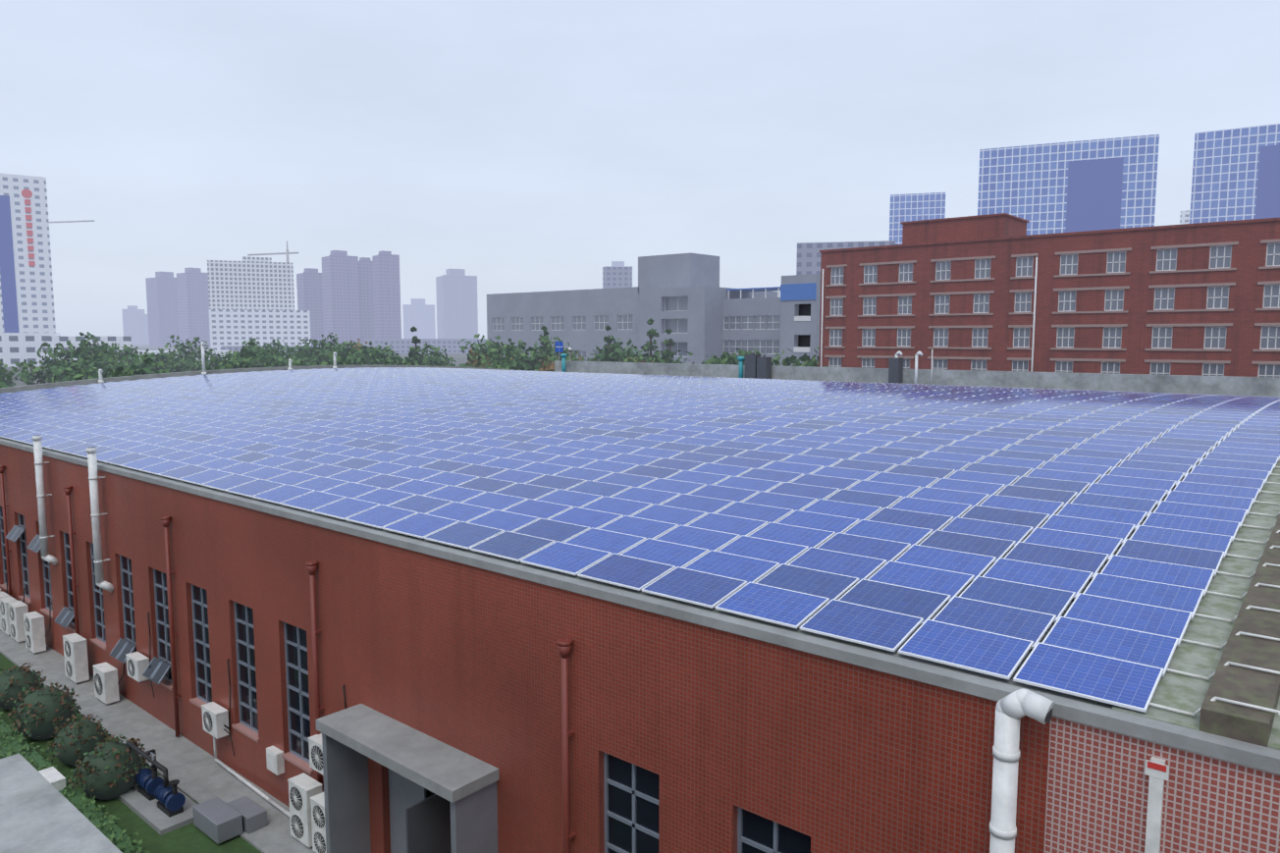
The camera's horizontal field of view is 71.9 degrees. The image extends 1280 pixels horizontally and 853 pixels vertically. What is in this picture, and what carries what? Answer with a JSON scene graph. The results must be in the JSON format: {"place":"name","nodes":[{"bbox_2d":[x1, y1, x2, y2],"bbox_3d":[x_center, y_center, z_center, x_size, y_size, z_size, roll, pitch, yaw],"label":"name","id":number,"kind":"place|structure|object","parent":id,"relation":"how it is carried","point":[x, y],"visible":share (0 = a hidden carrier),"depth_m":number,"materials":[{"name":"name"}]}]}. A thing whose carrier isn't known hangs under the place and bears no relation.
{"place":"outdoors","nodes":[
{"label":"outdoors","id":0,"kind":"place"},
{"bbox_2d":[0,173,55,332],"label":"office tower","id":1,"kind":"structure","parent":0,"point":[26,300],"depth_m":419.00,"materials":[{"name":"white concrete"}]},
{"bbox_2d":[0,652,261,852],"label":"lawn","id":2,"kind":"structure","parent":0,"point":[191,837],"depth_m":19.38,"materials":[{"name":"green plant"}]},
{"bbox_2d":[38,766,65,791],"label":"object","id":3,"kind":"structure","parent":2,"relation":"on","point":[54,777],"depth_m":20.50,"materials":[{"name":"white paint"}]},
{"bbox_2d":[0,662,149,799],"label":"bushes","id":4,"kind":"object","parent":2,"relation":"on","point":[110,770],"visible":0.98,"depth_m":22.33,"materials":[{"name":"green plant"}]},
{"bbox_2d":[0,711,149,852],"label":"lawn hedge","id":5,"kind":"object","parent":2,"relation":"on","point":[12,742],"visible":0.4,"depth_m":20.06,"materials":[{"name":"green plant"}]},
{"bbox_2d":[117,741,197,835],"bbox_3d":[-11.124,8.090,20.379,2.600,1.440,1.000,5,7,40],"label":"pump set","id":6,"kind":"object","parent":2,"relation":"on","point":[158,804],"visible":1,"depth_m":20.03,"materials":[{"name":"blue painted metal"},{"name":"dark grey steel"},{"name":"concrete"}]},
{"bbox_2d":[121,305,144,344],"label":"tower","id":7,"kind":"structure","parent":0,"point":[133,327],"depth_m":1473.20,"materials":[{"name":"grey concrete"}]},
{"bbox_2d":[142,314,149,344],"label":"tower","id":8,"kind":"structure","parent":0,"point":[145,329],"depth_m":1469.30,"materials":[{"name":"grey concrete"}]},
{"bbox_2d":[0,630,316,852],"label":"path","id":9,"kind":"structure","parent":0,"point":[200,774],"depth_m":23.14,"materials":[{"name":"concrete"}]},
{"bbox_2d":[0,591,9,630],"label":"air conditioner unit","id":10,"kind":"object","parent":9,"relation":"on","point":[3,595],"visible":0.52,"depth_m":32.49,"materials":[{"name":"white paint"}]},
{"bbox_2d":[0,596,17,636],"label":"air conditioner unit","id":11,"kind":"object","parent":9,"relation":"on","point":[5,616],"visible":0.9,"depth_m":31.95,"materials":[{"name":"white paint"}]},
{"bbox_2d":[7,600,28,642],"bbox_3d":[-22.152,6.976,31.445,0.870,1.320,0.390,5,7,40],"label":"air conditioner unit","id":12,"kind":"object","parent":9,"relation":"on","point":[18,610],"visible":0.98,"depth_m":31.19,"materials":[{"name":"white paint"}]},
{"bbox_2d":[23,611,46,653],"bbox_3d":[-20.852,7.110,30.358,0.870,1.270,0.390,5,7,40],"label":"air conditioner unit","id":13,"kind":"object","parent":9,"relation":"on","point":[34,632],"visible":1,"depth_m":30.13,"materials":[{"name":"white paint"}]},
{"bbox_2d":[62,633,89,684],"bbox_3d":[-17.792,7.319,27.790,0.970,1.370,0.390,5,7,40],"label":"air conditioner unit","id":14,"kind":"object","parent":9,"relation":"on","point":[76,658],"visible":1,"depth_m":27.55,"materials":[{"name":"white paint"}]},
{"bbox_2d":[92,662,119,705],"bbox_3d":[-15.880,7.654,26.205,0.920,1.020,0.390,5,7,40],"label":"air conditioner unit","id":15,"kind":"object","parent":9,"relation":"on","point":[106,684],"visible":1,"depth_m":25.98,"materials":[{"name":"white paint"}]},
{"bbox_2d":[192,796,266,844],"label":"grey cabinets","id":16,"kind":"object","parent":9,"relation":"on","point":[217,820],"visible":1,"depth_m":19.26,"materials":[{"name":"metal"}]},
{"bbox_2d":[213,736,289,817],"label":"pipe","id":17,"kind":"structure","parent":9,"relation":"on","point":[255,789],"depth_m":21.22,"materials":[{"name":"white plastic"}]},
{"bbox_2d":[287,772,322,848],"bbox_3d":[-7.159,8.241,18.885,0.770,1.320,0.390,5,7,40],"label":"air conditioner unit","id":18,"kind":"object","parent":9,"relation":"on","point":[303,787],"visible":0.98,"depth_m":18.70,"materials":[{"name":"white paint"}]},
{"bbox_2d":[310,792,326,852],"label":"air conditioner unit","id":19,"kind":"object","parent":9,"relation":"on","point":[318,822],"visible":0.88,"depth_m":18.23,"materials":[{"name":"white paint"}]},
{"bbox_2d":[145,271,179,346],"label":"tower","id":20,"kind":"structure","parent":0,"point":[162,306],"depth_m":1073.93,"materials":[{"name":"grey concrete"}]},
{"bbox_2d":[176,267,210,347],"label":"tower","id":21,"kind":"structure","parent":0,"point":[192,300],"depth_m":978.54,"materials":[{"name":"grey concrete"}]},
{"bbox_2d":[4,338,487,386],"bbox_3d":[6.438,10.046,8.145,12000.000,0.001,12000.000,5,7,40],"label":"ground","id":22,"kind":"structure","parent":0,"point":[459,358],"depth_m":501.73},
{"bbox_2d":[0,332,60,367],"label":"office annex","id":23,"kind":"object","parent":22,"relation":"on","point":[19,347],"visible":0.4,"depth_m":329.31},
{"bbox_2d":[0,753,122,852],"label":"concrete slab","id":24,"kind":"structure","parent":22,"relation":"on","point":[39,813],"depth_m":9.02,"materials":[{"name":"grey concrete"}]},
{"bbox_2d":[43,336,131,366],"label":"office annex","id":25,"kind":"object","parent":22,"relation":"on","point":[75,341],"visible":0.29,"depth_m":322.52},
{"bbox_2d":[49,219,298,262],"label":"tower cranes","id":26,"kind":"object","parent":22,"relation":"on","point":[288,253],"visible":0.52,"depth_m":791.50,"materials":[{"name":"silver metal"}]},
{"bbox_2d":[132,350,232,360],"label":"sheds","id":27,"kind":"object","parent":22,"relation":"on","point":[166,351],"visible":0.21,"depth_m":415.94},
{"bbox_2d":[220,345,369,356],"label":"sheds","id":28,"kind":"object","parent":22,"relation":"on","point":[230,347],"visible":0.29,"depth_m":503.76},
{"bbox_2d":[0,318,829,387],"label":"tree belt","id":29,"kind":"object","parent":22,"relation":"on","point":[85,366],"visible":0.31,"depth_m":115.12,"materials":[{"name":"green plant"}]},
{"bbox_2d":[364,338,486,354],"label":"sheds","id":30,"kind":"object","parent":22,"relation":"on","point":[403,346],"visible":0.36,"depth_m":595.49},
{"bbox_2d":[555,341,572,361],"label":"sign","id":31,"kind":"object","parent":22,"relation":"on","point":[559,346],"visible":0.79,"depth_m":92.35,"materials":[{"name":"blue metal"}]},
{"bbox_2d":[0,427,1279,852],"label":"factory walls","id":32,"kind":"structure","parent":22,"relation":"on","point":[713,728],"depth_m":13.80,"materials":[{"name":"red brick"}]},
{"bbox_2d":[125,651,149,682],"bbox_3d":[-14.285,6.830,25.061,0.820,0.610,0.330,5,7,40],"label":"wall air conditioner","id":33,"kind":"object","parent":32,"relation":"attached to","point":[137,663],"visible":0.98,"depth_m":24.87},
{"bbox_2d":[6,579,346,756],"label":"cables","id":34,"kind":"object","parent":32,"relation":"attached to","point":[150,661],"visible":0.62,"depth_m":24.76,"materials":[{"name":"black rubber"}]},
{"bbox_2d":[201,701,228,739],"bbox_3d":[-10.613,7.328,22.004,0.820,0.630,0.330,5,7,40],"label":"wall air conditioner","id":35,"kind":"object","parent":32,"relation":"attached to","point":[215,718],"visible":1,"depth_m":21.82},
{"bbox_2d":[266,746,284,775],"bbox_3d":[-8.426,7.710,20.363,0.500,0.500,0.190,5,7,40],"label":"junction box","id":36,"kind":"object","parent":32,"relation":"attached to","point":[275,760],"visible":1,"depth_m":20.25,"materials":[{"name":"white paint"}]},
{"bbox_2d":[0,465,576,852],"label":"drainpipes","id":37,"kind":"object","parent":32,"relation":"attached to","point":[564,644],"visible":0.92,"depth_m":18.80,"materials":[{"name":"red metal"}]},
{"bbox_2d":[307,733,323,775],"bbox_3d":[-6.635,6.953,18.600,0.870,0.660,0.330,5,7,40],"label":"wall air conditioner","id":38,"kind":"object","parent":32,"relation":"attached to","point":[315,744],"visible":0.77,"depth_m":18.59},
{"bbox_2d":[0,506,810,852],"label":"windows","id":39,"kind":"structure","parent":32,"relation":"in","point":[630,807],"depth_m":21.12,"materials":[{"name":"glass"}]},
{"bbox_2d":[315,703,499,852],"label":"entrance canopy","id":40,"kind":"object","parent":32,"relation":"attached to","point":[456,812],"depth_m":16.11,"materials":[{"name":"concrete"}]},
{"bbox_2d":[98,341,932,384],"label":"roof vents","id":41,"kind":"object","parent":32,"relation":"on","point":[562,355],"visible":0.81,"depth_m":61.55,"materials":[{"name":"white plastic"}]},
{"bbox_2d":[32,434,1054,852],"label":"vent pipes","id":42,"kind":"object","parent":32,"relation":"attached to","point":[1014,708],"visible":1,"depth_m":9.28,"materials":[{"name":"plastic"}]},
{"bbox_2d":[0,367,1279,712],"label":"solar array","id":43,"kind":"object","parent":32,"relation":"on","point":[709,491],"visible":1,"depth_m":19.12,"materials":[{"name":"blue glass"}]},
{"bbox_2d":[0,360,1279,774],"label":"roof edge","id":44,"kind":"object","parent":32,"relation":"on","point":[1182,737],"depth_m":17.18,"materials":[{"name":"grey concrete"}]},
{"bbox_2d":[745,350,903,383],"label":"roof plant boxes","id":45,"kind":"object","parent":32,"relation":"on","point":[757,366],"visible":0.71,"depth_m":69.30,"materials":[{"name":"grey metal"}]},
{"bbox_2d":[1144,756,1169,852],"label":"earthing post","id":46,"kind":"object","parent":32,"relation":"attached to","point":[1156,770],"visible":1,"depth_m":8.62,"materials":[{"name":"white paint"}]},
{"bbox_2d":[818,213,1279,377],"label":"red brick block","id":47,"kind":"structure","parent":22,"relation":"on","point":[1002,292],"depth_m":67.37,"materials":[{"name":"brown brick"}]},
{"bbox_2d":[1179,210,1190,224],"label":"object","id":48,"kind":"object","parent":22,"relation":"on","point":[1185,217],"visible":0.14,"depth_m":699.84,"materials":[{"name":"grey concrete"}]},
{"bbox_2d":[208,309,311,350],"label":"hotel podium","id":49,"kind":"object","parent":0,"point":[233,327],"visible":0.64,"depth_m":679.63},
{"bbox_2d":[207,256,294,310],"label":"hotel block","id":50,"kind":"structure","parent":49,"relation":"on","point":[256,284],"depth_m":686.98,"materials":[{"name":"grey concrete"}]},
{"bbox_2d":[296,267,324,345],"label":"tower","id":51,"kind":"structure","parent":0,"point":[309,285],"depth_m":934.35,"materials":[{"name":"grey concrete"}]},
{"bbox_2d":[321,250,360,345],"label":"tower","id":52,"kind":"structure","parent":0,"point":[341,293],"depth_m":886.07,"materials":[{"name":"grey concrete"}]},
{"bbox_2d":[358,257,374,345],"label":"tower","id":53,"kind":"structure","parent":0,"point":[366,294],"depth_m":905.12,"materials":[{"name":"grey concrete"}]},
{"bbox_2d":[372,250,401,338],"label":"tower","id":54,"kind":"structure","parent":0,"point":[387,296],"depth_m":867.61,"materials":[{"name":"grey concrete"}]},
{"bbox_2d":[402,298,435,338],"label":"tower","id":55,"kind":"structure","parent":0,"point":[419,314],"depth_m":1782.48,"materials":[{"name":"grey concrete"}]},
{"bbox_2d":[435,268,478,338],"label":"tower","id":56,"kind":"structure","parent":0,"point":[456,305],"depth_m":1286.75,"materials":[{"name":"grey concrete"}]},
{"bbox_2d":[602,266,632,288],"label":"building","id":57,"kind":"structure","parent":0,"point":[616,277],"depth_m":515.27,"materials":[{"name":"grey concrete"}]},
{"bbox_2d":[604,261,632,266],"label":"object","id":58,"kind":"structure","parent":0,"point":[617,263],"depth_m":1591.38,"materials":[{"name":"grey concrete"}]},
{"bbox_2d":[0,0,1279,338],"label":"sky","id":59,"kind":"structure","parent":0,"point":[516,145],"materials":[{"name":"white"}]},
{"bbox_2d":[486,252,820,366],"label":"grey office block","id":60,"kind":"structure","parent":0,"point":[693,306],"depth_m":174.35,"materials":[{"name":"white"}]},
{"bbox_2d":[796,240,895,274],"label":"grey block","id":61,"kind":"structure","parent":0,"point":[809,257],"depth_m":299.55,"materials":[{"name":"grey concrete"}]},
{"bbox_2d":[889,192,945,244],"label":"glass tower","id":62,"kind":"structure","parent":0,"point":[909,207],"depth_m":514.46,"materials":[{"name":"blue glass"}]},
{"bbox_2d":[977,134,1159,235],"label":"glass tower","id":63,"kind":"structure","parent":0,"point":[1092,185],"depth_m":413.74,"materials":[{"name":"blue glass"}]},
{"bbox_2d":[1112,460,1279,749],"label":"roof","id":64,"kind":"structure","parent":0,"point":[1244,723],"depth_m":9.76,"materials":[{"name":"grey concrete"}]},
{"bbox_2d":[1149,459,1279,716],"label":"mounting rails","id":65,"kind":"object","parent":64,"relation":"on","point":[1198,711],"visible":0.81,"depth_m":10.21,"materials":[{"name":"galvanised steel"},{"name":"bare grey metal"}]},
{"bbox_2d":[1189,123,1279,223],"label":"glass tower","id":66,"kind":"structure","parent":0,"point":[1236,174],"depth_m":401.50,"materials":[{"name":"blue glass"}]}
]}

